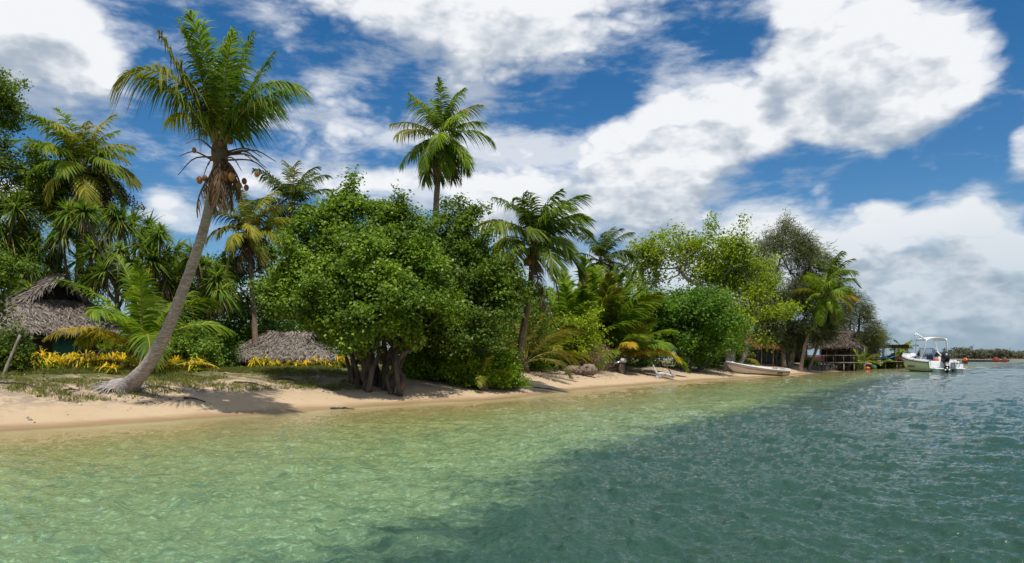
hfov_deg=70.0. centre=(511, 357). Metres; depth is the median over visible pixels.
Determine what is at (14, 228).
pandanus tree
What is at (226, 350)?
shrub
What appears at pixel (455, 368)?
shrub
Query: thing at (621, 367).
tree stump
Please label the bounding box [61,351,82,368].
croton plant
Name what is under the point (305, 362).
croton plant
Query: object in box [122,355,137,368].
croton plant
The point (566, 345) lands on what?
shrub
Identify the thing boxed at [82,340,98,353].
window
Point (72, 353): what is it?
croton plant
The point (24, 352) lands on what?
shrub
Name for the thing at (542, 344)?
young palm
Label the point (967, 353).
distant woodland
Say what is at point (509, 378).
shrub
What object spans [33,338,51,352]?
window
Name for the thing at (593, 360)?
shrub
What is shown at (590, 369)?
rock
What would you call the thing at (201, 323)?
young palm
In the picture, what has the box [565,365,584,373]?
rock
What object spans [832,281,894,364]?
casuarina tree
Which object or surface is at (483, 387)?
young palm
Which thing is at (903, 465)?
water
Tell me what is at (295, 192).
coconut palm
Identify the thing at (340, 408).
driftwood stick
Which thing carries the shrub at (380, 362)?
on the ground at (47, 413)
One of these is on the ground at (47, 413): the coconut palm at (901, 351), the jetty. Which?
the coconut palm at (901, 351)
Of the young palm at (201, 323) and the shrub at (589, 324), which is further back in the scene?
the shrub at (589, 324)
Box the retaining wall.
[807,363,898,370]
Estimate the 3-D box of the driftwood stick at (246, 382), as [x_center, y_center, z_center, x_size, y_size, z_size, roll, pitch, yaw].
[-8.175,0.836,22.734,0.992,0.187,0.369,0,0,0]
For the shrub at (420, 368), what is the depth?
28.14 m
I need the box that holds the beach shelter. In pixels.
[742,335,779,364]
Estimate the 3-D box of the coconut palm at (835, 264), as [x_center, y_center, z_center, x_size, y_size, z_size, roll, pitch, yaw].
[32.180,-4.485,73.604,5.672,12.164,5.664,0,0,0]
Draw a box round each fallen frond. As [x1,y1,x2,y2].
[86,360,136,367]
[176,361,218,368]
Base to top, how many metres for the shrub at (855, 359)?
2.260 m
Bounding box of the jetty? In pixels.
[968,358,1008,361]
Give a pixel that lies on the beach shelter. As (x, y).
(771, 346)
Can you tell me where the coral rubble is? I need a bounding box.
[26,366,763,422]
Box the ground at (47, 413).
[0,359,882,434]
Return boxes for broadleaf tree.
[0,64,80,229]
[0,243,51,328]
[4,155,146,267]
[197,249,302,365]
[243,164,473,396]
[394,192,548,382]
[620,209,811,371]
[622,282,759,371]
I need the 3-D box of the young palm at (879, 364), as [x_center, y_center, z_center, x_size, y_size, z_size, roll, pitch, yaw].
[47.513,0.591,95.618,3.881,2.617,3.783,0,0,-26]
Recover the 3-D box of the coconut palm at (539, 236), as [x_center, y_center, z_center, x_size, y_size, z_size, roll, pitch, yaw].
[0.946,-2.772,30.651,5.309,8.527,5.241,0,0,0]
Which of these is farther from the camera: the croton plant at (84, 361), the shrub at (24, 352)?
the croton plant at (84, 361)
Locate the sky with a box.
[0,0,1023,356]
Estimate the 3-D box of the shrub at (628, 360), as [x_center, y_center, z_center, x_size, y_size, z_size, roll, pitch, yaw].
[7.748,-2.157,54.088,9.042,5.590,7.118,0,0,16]
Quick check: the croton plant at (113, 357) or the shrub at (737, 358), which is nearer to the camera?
the croton plant at (113, 357)
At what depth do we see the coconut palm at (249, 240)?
36.13 m
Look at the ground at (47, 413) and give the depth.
21.62 m
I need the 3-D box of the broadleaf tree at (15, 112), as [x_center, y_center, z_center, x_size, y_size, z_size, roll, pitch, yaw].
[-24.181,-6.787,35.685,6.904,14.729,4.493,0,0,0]
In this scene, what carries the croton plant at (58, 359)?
on the ground at (47, 413)
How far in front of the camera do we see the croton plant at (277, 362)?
33.03 m
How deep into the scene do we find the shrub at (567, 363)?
42.97 m
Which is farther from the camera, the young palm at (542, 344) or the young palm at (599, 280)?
the young palm at (599, 280)
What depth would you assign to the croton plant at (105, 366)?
22.91 m
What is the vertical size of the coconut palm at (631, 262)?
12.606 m
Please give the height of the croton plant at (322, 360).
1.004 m
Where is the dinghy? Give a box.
[726,361,790,375]
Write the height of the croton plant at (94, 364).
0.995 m
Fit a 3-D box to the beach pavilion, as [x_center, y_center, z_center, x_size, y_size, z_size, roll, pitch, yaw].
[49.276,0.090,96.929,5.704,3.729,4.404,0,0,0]
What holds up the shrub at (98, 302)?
on the ground at (47, 413)
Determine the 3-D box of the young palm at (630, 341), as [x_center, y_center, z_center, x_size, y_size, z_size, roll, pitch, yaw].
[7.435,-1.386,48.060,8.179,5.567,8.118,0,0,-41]
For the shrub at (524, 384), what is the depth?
29.48 m
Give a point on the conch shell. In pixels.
(623, 360)
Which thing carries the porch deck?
on the ground at (47, 413)
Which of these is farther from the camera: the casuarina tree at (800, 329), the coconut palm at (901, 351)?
the coconut palm at (901, 351)
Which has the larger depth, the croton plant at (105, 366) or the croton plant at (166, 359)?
the croton plant at (166, 359)
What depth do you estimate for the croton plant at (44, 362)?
27.12 m
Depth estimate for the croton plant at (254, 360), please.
32.85 m
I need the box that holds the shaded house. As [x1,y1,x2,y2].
[748,331,806,362]
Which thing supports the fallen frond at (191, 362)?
on the ground at (47, 413)
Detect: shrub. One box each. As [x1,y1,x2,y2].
[0,317,43,373]
[88,289,126,314]
[90,331,141,365]
[162,317,230,368]
[176,314,248,367]
[218,303,295,345]
[277,316,381,364]
[358,327,497,363]
[380,336,460,379]
[429,347,506,386]
[453,341,527,388]
[486,287,546,348]
[488,347,532,387]
[493,285,564,370]
[522,318,582,366]
[544,304,617,368]
[547,338,585,367]
[573,342,623,371]
[605,292,674,365]
[673,333,759,363]
[674,344,725,366]
[796,353,821,367]
[838,352,860,369]
[881,353,903,368]
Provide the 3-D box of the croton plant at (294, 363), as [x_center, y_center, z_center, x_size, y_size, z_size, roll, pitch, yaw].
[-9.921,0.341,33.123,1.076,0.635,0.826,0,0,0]
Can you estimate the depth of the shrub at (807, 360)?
78.59 m
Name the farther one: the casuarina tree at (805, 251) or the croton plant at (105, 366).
the casuarina tree at (805, 251)
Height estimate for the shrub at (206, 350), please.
2.337 m
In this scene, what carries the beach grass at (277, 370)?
on the ground at (47, 413)
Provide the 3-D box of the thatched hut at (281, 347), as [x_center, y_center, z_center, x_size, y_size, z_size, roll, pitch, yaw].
[-11.252,-0.212,37.171,6.527,2.340,4.743,0,0,-6]
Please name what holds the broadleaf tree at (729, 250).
on the ground at (47, 413)
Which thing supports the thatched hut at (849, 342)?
on the ground at (47, 413)
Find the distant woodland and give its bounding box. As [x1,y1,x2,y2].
[923,346,1023,358]
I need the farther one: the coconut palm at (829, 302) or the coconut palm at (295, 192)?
the coconut palm at (829, 302)
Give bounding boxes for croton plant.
[23,348,49,368]
[33,352,69,368]
[40,352,68,369]
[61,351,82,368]
[64,349,87,368]
[69,351,103,367]
[87,353,107,369]
[94,362,121,373]
[97,352,125,368]
[108,352,130,367]
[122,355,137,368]
[153,359,167,371]
[161,350,187,370]
[164,355,186,372]
[184,360,206,371]
[185,356,209,372]
[246,355,275,367]
[265,359,281,366]
[284,360,302,366]
[300,359,314,366]
[309,354,330,365]
[330,354,345,367]
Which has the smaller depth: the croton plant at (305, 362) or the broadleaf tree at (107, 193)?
the croton plant at (305, 362)
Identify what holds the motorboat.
on the water
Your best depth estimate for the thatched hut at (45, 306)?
31.63 m
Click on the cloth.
(821, 358)
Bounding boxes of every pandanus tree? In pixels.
[0,187,51,295]
[10,194,118,304]
[57,196,193,317]
[151,236,242,339]
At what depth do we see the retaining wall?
80.65 m
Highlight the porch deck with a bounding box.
[809,348,865,370]
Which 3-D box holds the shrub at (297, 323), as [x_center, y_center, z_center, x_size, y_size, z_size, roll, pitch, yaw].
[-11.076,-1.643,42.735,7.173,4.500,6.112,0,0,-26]
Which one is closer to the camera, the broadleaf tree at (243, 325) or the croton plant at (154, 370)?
the croton plant at (154, 370)
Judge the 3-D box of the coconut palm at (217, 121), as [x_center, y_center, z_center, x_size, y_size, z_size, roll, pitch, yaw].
[-8.112,-3.387,18.818,4.567,9.608,7.266,0,0,-36]
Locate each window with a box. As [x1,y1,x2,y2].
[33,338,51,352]
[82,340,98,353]
[838,351,845,354]
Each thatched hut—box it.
[0,273,127,366]
[230,330,356,366]
[807,330,868,367]
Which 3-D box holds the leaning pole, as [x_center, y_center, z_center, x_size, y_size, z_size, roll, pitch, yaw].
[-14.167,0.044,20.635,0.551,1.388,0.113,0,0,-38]
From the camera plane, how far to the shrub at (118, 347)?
30.44 m
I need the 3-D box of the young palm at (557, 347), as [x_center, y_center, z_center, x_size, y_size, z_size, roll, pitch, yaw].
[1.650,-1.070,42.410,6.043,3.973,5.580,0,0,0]
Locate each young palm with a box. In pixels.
[42,253,235,372]
[150,308,232,355]
[459,351,511,390]
[480,304,586,379]
[498,307,594,367]
[517,267,652,342]
[534,255,666,350]
[592,299,690,374]
[722,340,760,365]
[840,349,880,369]
[865,352,894,368]
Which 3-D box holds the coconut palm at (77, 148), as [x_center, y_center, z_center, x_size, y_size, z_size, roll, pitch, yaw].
[-21.446,-5.733,36.026,5.872,12.656,6.170,0,0,-29]
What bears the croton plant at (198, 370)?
on the ground at (47, 413)
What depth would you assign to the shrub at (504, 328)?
48.34 m
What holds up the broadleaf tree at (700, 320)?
on the ground at (47, 413)
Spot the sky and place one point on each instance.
(893, 130)
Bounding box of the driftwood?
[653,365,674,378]
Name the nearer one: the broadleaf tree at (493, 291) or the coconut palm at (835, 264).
the broadleaf tree at (493, 291)
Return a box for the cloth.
[807,355,824,361]
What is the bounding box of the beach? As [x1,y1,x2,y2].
[879,359,1023,359]
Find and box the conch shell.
[614,358,625,363]
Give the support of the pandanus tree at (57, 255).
on the ground at (47, 413)
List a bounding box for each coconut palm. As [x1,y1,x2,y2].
[6,107,141,298]
[86,9,315,394]
[201,186,293,346]
[244,160,336,325]
[388,76,496,235]
[475,188,596,389]
[564,226,636,286]
[621,239,659,291]
[787,267,860,371]
[799,251,860,370]
[889,340,918,367]
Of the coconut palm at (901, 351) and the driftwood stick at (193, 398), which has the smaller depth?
the driftwood stick at (193, 398)
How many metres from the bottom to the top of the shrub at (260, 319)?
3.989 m
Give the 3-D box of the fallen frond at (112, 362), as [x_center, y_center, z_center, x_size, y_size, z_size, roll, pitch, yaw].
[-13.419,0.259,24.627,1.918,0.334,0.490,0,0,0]
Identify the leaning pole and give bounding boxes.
[1,334,21,375]
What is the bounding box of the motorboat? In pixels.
[901,332,964,372]
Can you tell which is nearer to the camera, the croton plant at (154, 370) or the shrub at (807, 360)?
the croton plant at (154, 370)
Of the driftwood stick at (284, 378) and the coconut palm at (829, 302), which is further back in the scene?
the coconut palm at (829, 302)
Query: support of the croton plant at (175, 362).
on the ground at (47, 413)
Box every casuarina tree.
[739,207,846,365]
[743,282,855,368]
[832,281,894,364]
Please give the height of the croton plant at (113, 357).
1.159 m
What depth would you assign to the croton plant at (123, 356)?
28.14 m
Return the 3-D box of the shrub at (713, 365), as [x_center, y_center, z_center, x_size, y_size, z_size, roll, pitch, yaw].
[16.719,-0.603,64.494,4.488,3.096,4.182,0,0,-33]
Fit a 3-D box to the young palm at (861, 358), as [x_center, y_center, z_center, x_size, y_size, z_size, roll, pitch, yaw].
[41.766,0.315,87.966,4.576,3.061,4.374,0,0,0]
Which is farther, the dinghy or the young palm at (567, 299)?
the dinghy
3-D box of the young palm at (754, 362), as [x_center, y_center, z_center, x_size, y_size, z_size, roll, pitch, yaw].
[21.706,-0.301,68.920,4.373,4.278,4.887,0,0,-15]
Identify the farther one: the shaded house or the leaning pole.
the shaded house
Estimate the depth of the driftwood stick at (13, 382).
18.96 m
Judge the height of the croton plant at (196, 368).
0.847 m
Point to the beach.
(983, 359)
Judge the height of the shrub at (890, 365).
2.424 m
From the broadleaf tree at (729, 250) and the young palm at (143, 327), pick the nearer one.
the young palm at (143, 327)
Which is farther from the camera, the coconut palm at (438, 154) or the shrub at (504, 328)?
the shrub at (504, 328)
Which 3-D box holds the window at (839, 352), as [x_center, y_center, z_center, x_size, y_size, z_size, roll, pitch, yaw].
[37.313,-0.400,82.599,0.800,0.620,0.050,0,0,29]
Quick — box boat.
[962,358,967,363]
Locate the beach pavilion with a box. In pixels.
[869,344,911,368]
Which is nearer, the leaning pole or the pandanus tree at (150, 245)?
the leaning pole
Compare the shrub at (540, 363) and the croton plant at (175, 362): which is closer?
the croton plant at (175, 362)
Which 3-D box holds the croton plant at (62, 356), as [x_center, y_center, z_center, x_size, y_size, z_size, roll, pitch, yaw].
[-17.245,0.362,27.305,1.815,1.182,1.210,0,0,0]
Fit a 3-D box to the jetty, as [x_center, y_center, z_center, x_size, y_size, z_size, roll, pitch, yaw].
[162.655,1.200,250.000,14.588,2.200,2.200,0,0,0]
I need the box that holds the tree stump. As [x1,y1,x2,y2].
[618,363,625,373]
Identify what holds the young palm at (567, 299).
on the ground at (47, 413)
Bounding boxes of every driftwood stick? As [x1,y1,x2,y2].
[0,382,33,386]
[183,397,205,401]
[234,381,263,385]
[271,378,297,380]
[330,407,354,409]
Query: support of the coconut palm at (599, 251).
on the ground at (47, 413)
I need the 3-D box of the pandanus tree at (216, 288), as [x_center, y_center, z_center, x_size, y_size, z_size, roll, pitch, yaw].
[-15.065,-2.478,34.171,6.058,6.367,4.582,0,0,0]
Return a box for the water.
[0,357,1023,562]
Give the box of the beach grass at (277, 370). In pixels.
[0,362,758,402]
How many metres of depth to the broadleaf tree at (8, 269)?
27.17 m
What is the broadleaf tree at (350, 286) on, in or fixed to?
on the ground at (47, 413)

